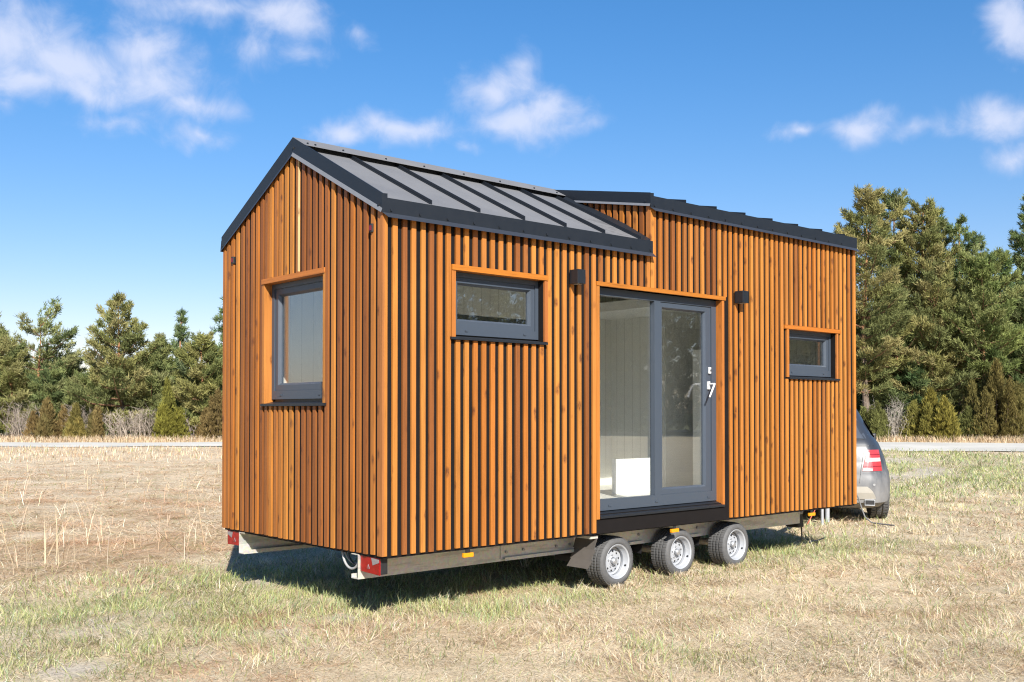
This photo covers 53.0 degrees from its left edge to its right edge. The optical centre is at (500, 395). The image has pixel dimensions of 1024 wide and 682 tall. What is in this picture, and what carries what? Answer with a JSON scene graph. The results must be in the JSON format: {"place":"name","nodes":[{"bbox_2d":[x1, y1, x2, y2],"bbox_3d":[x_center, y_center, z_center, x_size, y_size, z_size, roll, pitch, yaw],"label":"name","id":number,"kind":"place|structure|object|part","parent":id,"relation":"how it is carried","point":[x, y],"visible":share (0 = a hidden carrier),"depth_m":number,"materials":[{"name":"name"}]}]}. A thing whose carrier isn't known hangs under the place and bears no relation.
{"place":"outdoors","nodes":[
{"label":"outdoors","id":0,"kind":"place"},
{"bbox_2d":[0,431,1023,681],"bbox_3d":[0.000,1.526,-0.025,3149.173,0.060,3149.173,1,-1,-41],"label":"ground","id":1,"kind":"structure","parent":0,"point":[1000,667],"depth_m":8.27,"materials":[{"name":"beige plant"}]},
{"bbox_2d":[0,311,9,397],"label":"pine tree","id":2,"kind":"object","parent":1,"relation":"on","point":[2,327],"visible":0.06,"depth_m":60.14,"materials":[{"name":"green plant"}]},
{"bbox_2d":[0,335,39,436],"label":"pine tree","id":3,"kind":"object","parent":1,"relation":"on","point":[13,374],"visible":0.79,"depth_m":56.43,"materials":[{"name":"green plant"}]},
{"bbox_2d":[0,400,40,438],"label":"bare shrub","id":4,"kind":"object","parent":1,"relation":"on","point":[18,420],"visible":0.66,"depth_m":55.15,"materials":[{"name":"beige plant"}]},
{"bbox_2d":[0,296,87,394],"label":"pine tree","id":5,"kind":"object","parent":1,"relation":"on","point":[46,351],"visible":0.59,"depth_m":59.66,"materials":[{"name":"green plant"}]},
{"bbox_2d":[21,395,68,439],"bbox_3d":[-24.096,1.241,54.694,2.512,2.537,1.883,1,-1,-41],"label":"juniper bush","id":6,"kind":"object","parent":1,"relation":"on","point":[40,426],"visible":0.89,"depth_m":54.31,"materials":[{"name":"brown plant"}]},
{"bbox_2d":[24,366,72,431],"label":"pine tree","id":7,"kind":"object","parent":1,"relation":"on","point":[54,384],"visible":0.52,"depth_m":56.35,"materials":[{"name":"green plant"}]},
{"bbox_2d":[49,349,88,395],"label":"pine tree","id":8,"kind":"object","parent":1,"relation":"on","point":[71,369],"visible":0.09,"depth_m":60.50,"materials":[{"name":"green plant"}]},
{"bbox_2d":[61,402,86,440],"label":"juniper bush","id":9,"kind":"object","parent":1,"relation":"on","point":[75,425],"visible":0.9,"depth_m":54.26,"materials":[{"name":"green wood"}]},
{"bbox_2d":[61,401,91,439],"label":"bare shrub","id":10,"kind":"object","parent":1,"relation":"on","point":[85,417],"visible":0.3,"depth_m":55.36,"materials":[{"name":"grey plant"}]},
{"bbox_2d":[55,369,115,433],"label":"pine tree","id":11,"kind":"object","parent":1,"relation":"on","point":[82,378],"visible":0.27,"depth_m":56.87,"materials":[{"name":"green plant"}]},
{"bbox_2d":[86,405,105,440],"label":"juniper bush","id":12,"kind":"object","parent":1,"relation":"on","point":[95,423],"visible":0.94,"depth_m":54.16,"materials":[{"name":"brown plant"}]},
{"bbox_2d":[61,289,170,436],"bbox_3d":[-21.184,-1.672,56.688,5.725,8.486,5.266,0,-1,-15],"label":"pine tree","id":13,"kind":"object","parent":1,"relation":"on","point":[114,366],"visible":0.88,"depth_m":56.36,"materials":[{"name":"green plant"}]},
{"bbox_2d":[102,408,154,438],"bbox_3d":[-20.378,1.530,55.680,3.427,1.857,3.088,0,-1,-9],"label":"bare shrub","id":14,"kind":"object","parent":1,"relation":"on","point":[124,432],"visible":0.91,"depth_m":55.25,"materials":[{"name":"beige plant"}]},
{"bbox_2d":[123,405,156,437],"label":"bare shrub","id":15,"kind":"object","parent":1,"relation":"on","point":[140,425],"visible":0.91,"depth_m":55.34,"materials":[{"name":"beige plant"}]},
{"bbox_2d":[117,348,180,434],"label":"pine tree","id":16,"kind":"object","parent":1,"relation":"on","point":[155,380],"visible":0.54,"depth_m":56.94,"materials":[{"name":"green plant"}]},
{"bbox_2d":[146,332,183,407],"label":"pine tree","id":17,"kind":"object","parent":1,"relation":"on","point":[165,344],"visible":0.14,"depth_m":61.85,"materials":[{"name":"green plant"}]},
{"bbox_2d":[151,377,191,440],"bbox_3d":[-17.489,0.691,54.410,2.138,3.608,1.882,0,-1,7],"label":"juniper bush","id":18,"kind":"object","parent":1,"relation":"on","point":[170,418],"visible":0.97,"depth_m":54.21,"materials":[{"name":"green plant"}]},
{"bbox_2d":[156,410,196,440],"bbox_3d":[-17.673,1.581,55.624,2.224,1.748,2.264,1,-1,-41],"label":"bare shrub","id":19,"kind":"object","parent":1,"relation":"on","point":[190,427],"visible":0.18,"depth_m":55.61,"materials":[{"name":"grey plant"}]},
{"bbox_2d":[169,308,190,400],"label":"pine tree","id":20,"kind":"object","parent":1,"relation":"on","point":[180,334],"visible":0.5,"depth_m":65.11,"materials":[{"name":"green plant"}]},
{"bbox_2d":[170,330,222,432],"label":"pine tree","id":21,"kind":"object","parent":1,"relation":"on","point":[200,388],"visible":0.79,"depth_m":56.42,"materials":[{"name":"green plant"}]},
{"bbox_2d":[195,387,222,440],"bbox_3d":[-15.038,1.024,54.385,2.245,2.955,2.662,1,-1,-41],"label":"juniper bush","id":22,"kind":"object","parent":1,"relation":"on","point":[209,425],"visible":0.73,"depth_m":54.24,"materials":[{"name":"green plant"}]},
{"bbox_2d":[210,296,222,418],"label":"spruce tree","id":23,"kind":"object","parent":1,"relation":"on","point":[218,319],"visible":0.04,"depth_m":59.73,"materials":[{"name":"green plant"}]},
{"bbox_2d":[0,292,1002,434],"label":"forest","id":24,"kind":"object","parent":1,"relation":"on","point":[858,400],"visible":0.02,"depth_m":66.87,"materials":[{"name":"green plant"}]},
{"bbox_2d":[220,137,858,585],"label":"tiny house","id":25,"kind":"structure","parent":1,"relation":"on","point":[430,367],"depth_m":8.58,"materials":[{"name":"brown wood"}]},
{"bbox_2d":[260,267,325,405],"bbox_3d":[-1.617,-0.442,8.207,0.148,1.055,1.008,1,-1,-41],"label":"window","id":26,"kind":"structure","parent":25,"relation":"in","point":[274,289],"depth_m":8.50,"materials":[{"name":"grey metal"}]},
{"bbox_2d":[457,315,525,323],"bbox_3d":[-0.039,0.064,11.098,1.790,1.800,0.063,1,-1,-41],"label":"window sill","id":27,"kind":"structure","parent":25,"relation":"in","point":[465,317],"depth_m":11.02,"materials":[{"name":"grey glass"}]},
{"bbox_2d":[450,264,547,344],"bbox_3d":[-0.033,-0.692,8.009,1.008,0.562,0.148,1,-1,-41],"label":"window","id":28,"kind":"structure","parent":25,"relation":"in","point":[461,275],"depth_m":8.04,"materials":[{"name":"grey metal"}]},
{"bbox_2d":[596,281,725,519],"bbox_3d":[1.448,0.051,9.294,1.798,2.014,0.149,1,-1,-41],"label":"door","id":29,"kind":"structure","parent":25,"relation":"in","point":[712,488],"depth_m":9.48,"materials":[{"name":"grey metal"}]},
{"bbox_2d":[664,326,700,486],"bbox_3d":[2.007,0.133,11.296,0.620,1.760,0.019,1,-1,-41],"label":"inner door","id":30,"kind":"structure","parent":25,"relation":"in","point":[680,343],"depth_m":11.24,"materials":[{"name":"clear glass"}]},
{"bbox_2d":[784,324,840,380],"bbox_3d":[3.278,-0.441,10.907,1.070,0.556,0.148,1,-1,-41],"label":"window","id":31,"kind":"structure","parent":25,"relation":"in","point":[792,332],"depth_m":10.98,"materials":[{"name":"grey metal"}]},
{"bbox_2d":[845,409,889,517],"bbox_3d":[4.992,0.963,16.472,2.040,1.689,4.915,0,-1,13],"label":"parked car","id":32,"kind":"object","parent":1,"relation":"on","point":[873,485],"visible":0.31,"depth_m":14.23,"materials":[{"name":"grey paint"}]},
{"bbox_3d":[4.599,0.410,14.744,1.400,0.400,0.655,0,-1,13],"label":"rear window","id":33,"kind":"part","parent":32,"relation":"part of","materials":[{"name":"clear glass"}]},
{"bbox_2d":[857,495,894,525],"bbox_3d":[5.055,1.544,13.836,0.060,0.392,0.617,1,-1,-34],"label":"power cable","id":34,"kind":"object","parent":32,"relation":"attached to","point":[867,518],"visible":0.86,"depth_m":13.95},
{"bbox_2d":[832,182,915,410],"bbox_3d":[20.169,-4.600,57.172,5.713,14.370,6.079,0,-1,26],"label":"pine tree","id":35,"kind":"object","parent":1,"relation":"on","point":[875,245],"visible":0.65,"depth_m":56.12,"materials":[{"name":"green plant"}]},
{"bbox_2d":[859,400,891,439],"bbox_3d":[19.714,1.325,54.295,1.740,2.335,1.741,1,-1,-41],"label":"juniper bush","id":36,"kind":"object","parent":1,"relation":"on","point":[875,419],"visible":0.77,"depth_m":53.89,"materials":[{"name":"green plant"}]},
{"bbox_2d":[867,395,911,439],"bbox_3d":[20.733,1.171,54.841,2.972,2.542,2.449,0,-1,-15],"label":"bare shrub","id":37,"kind":"object","parent":1,"relation":"on","point":[893,429],"visible":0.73,"depth_m":54.60,"materials":[{"name":"grey plant"}]},
{"bbox_2d":[856,187,926,378],"bbox_3d":[23.183,-4.887,61.009,4.751,15.053,5.320,0,-1,3],"label":"pine tree","id":38,"kind":"object","parent":1,"relation":"on","point":[891,201],"visible":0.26,"depth_m":60.51,"materials":[{"name":"green plant"}]},
{"bbox_2d":[856,282,938,428],"bbox_3d":[22.509,-2.000,58.526,5.062,9.213,4.839,1,-1,-41],"label":"pine tree","id":39,"kind":"object","parent":1,"relation":"on","point":[894,391],"visible":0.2,"depth_m":57.29,"materials":[{"name":"green plant"}]},
{"bbox_2d":[887,360,939,439],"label":"spruce tree","id":40,"kind":"object","parent":1,"relation":"on","point":[915,380],"visible":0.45,"depth_m":56.90,"materials":[{"name":"green plant"}]},
{"bbox_2d":[896,387,963,441],"bbox_3d":[22.585,1.007,53.969,2.510,2.974,3.543,1,-1,-41],"label":"juniper bush","id":41,"kind":"object","parent":1,"relation":"on","point":[932,416],"visible":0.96,"depth_m":53.36,"materials":[{"name":"green plant"}]},
{"bbox_2d":[892,196,968,368],"bbox_3d":[24.829,-4.557,59.827,4.858,14.377,5.513,0,-1,21],"label":"pine tree","id":42,"kind":"object","parent":1,"relation":"on","point":[929,236],"visible":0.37,"depth_m":59.42,"materials":[{"name":"green plant"}]},
{"bbox_2d":[884,256,980,415],"bbox_3d":[24.260,-2.752,58.050,5.310,10.702,5.748,0,-1,20],"label":"pine tree","id":43,"kind":"object","parent":1,"relation":"on","point":[943,379],"visible":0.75,"depth_m":57.01,"materials":[{"name":"green plant"}]},
{"bbox_2d":[915,206,960,393],"bbox_3d":[26.622,-4.421,62.072,3.384,14.166,3.255,0,-1,-6],"label":"pine tree","id":44,"kind":"object","parent":1,"relation":"on","point":[940,218],"visible":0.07,"depth_m":61.65,"materials":[{"name":"green plant"}]},
{"bbox_2d":[940,213,987,413],"bbox_3d":[27.194,-4.084,60.971,4.567,13.466,4.450,1,-1,-41],"label":"pine tree","id":45,"kind":"object","parent":1,"relation":"on","point":[971,241],"visible":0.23,"depth_m":60.56,"materials":[{"name":"green plant"}]},
{"bbox_2d":[957,406,983,438],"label":"juniper bush","id":46,"kind":"object","parent":1,"relation":"on","point":[966,416],"visible":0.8,"depth_m":54.24,"materials":[{"name":"green plant"}]},
{"bbox_2d":[937,247,1023,432],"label":"pine tree","id":47,"kind":"object","parent":1,"relation":"on","point":[992,323],"visible":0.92,"depth_m":56.12,"materials":[{"name":"green plant"}]},
{"bbox_2d":[975,234,988,382],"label":"pine tree","id":48,"kind":"object","parent":1,"relation":"on","point":[983,244],"visible":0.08,"depth_m":67.67,"materials":[{"name":"green plant"}]},
{"bbox_2d":[960,357,1023,440],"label":"juniper bush","id":49,"kind":"object","parent":1,"relation":"on","point":[994,393],"visible":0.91,"depth_m":53.80,"materials":[{"name":"green plant"}]},
{"bbox_2d":[982,247,1023,362],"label":"pine tree","id":50,"kind":"object","parent":1,"relation":"on","point":[1004,271],"visible":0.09,"depth_m":65.47,"materials":[{"name":"green plant"}]},
{"bbox_2d":[991,281,1023,386],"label":"pine tree","id":51,"kind":"object","parent":1,"relation":"on","point":[1017,314],"visible":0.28,"depth_m":57.46,"materials":[{"name":"green plant"}]},
{"bbox_2d":[994,194,1023,376],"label":"pine tree","id":52,"kind":"object","parent":1,"relation":"on","point":[1016,239],"visible":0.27,"depth_m":60.11,"materials":[{"name":"green plant"}]},
{"bbox_2d":[0,442,1023,450],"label":"gravel road","id":53,"kind":"structure","parent":0,"point":[920,446],"depth_m":45.70,"materials":[{"name":"grey gravel"}]},
{"bbox_2d":[0,0,1023,372],"label":"sky","id":54,"kind":"structure","parent":0,"point":[134,134],"materials":[{"name":"blue"}]}
]}

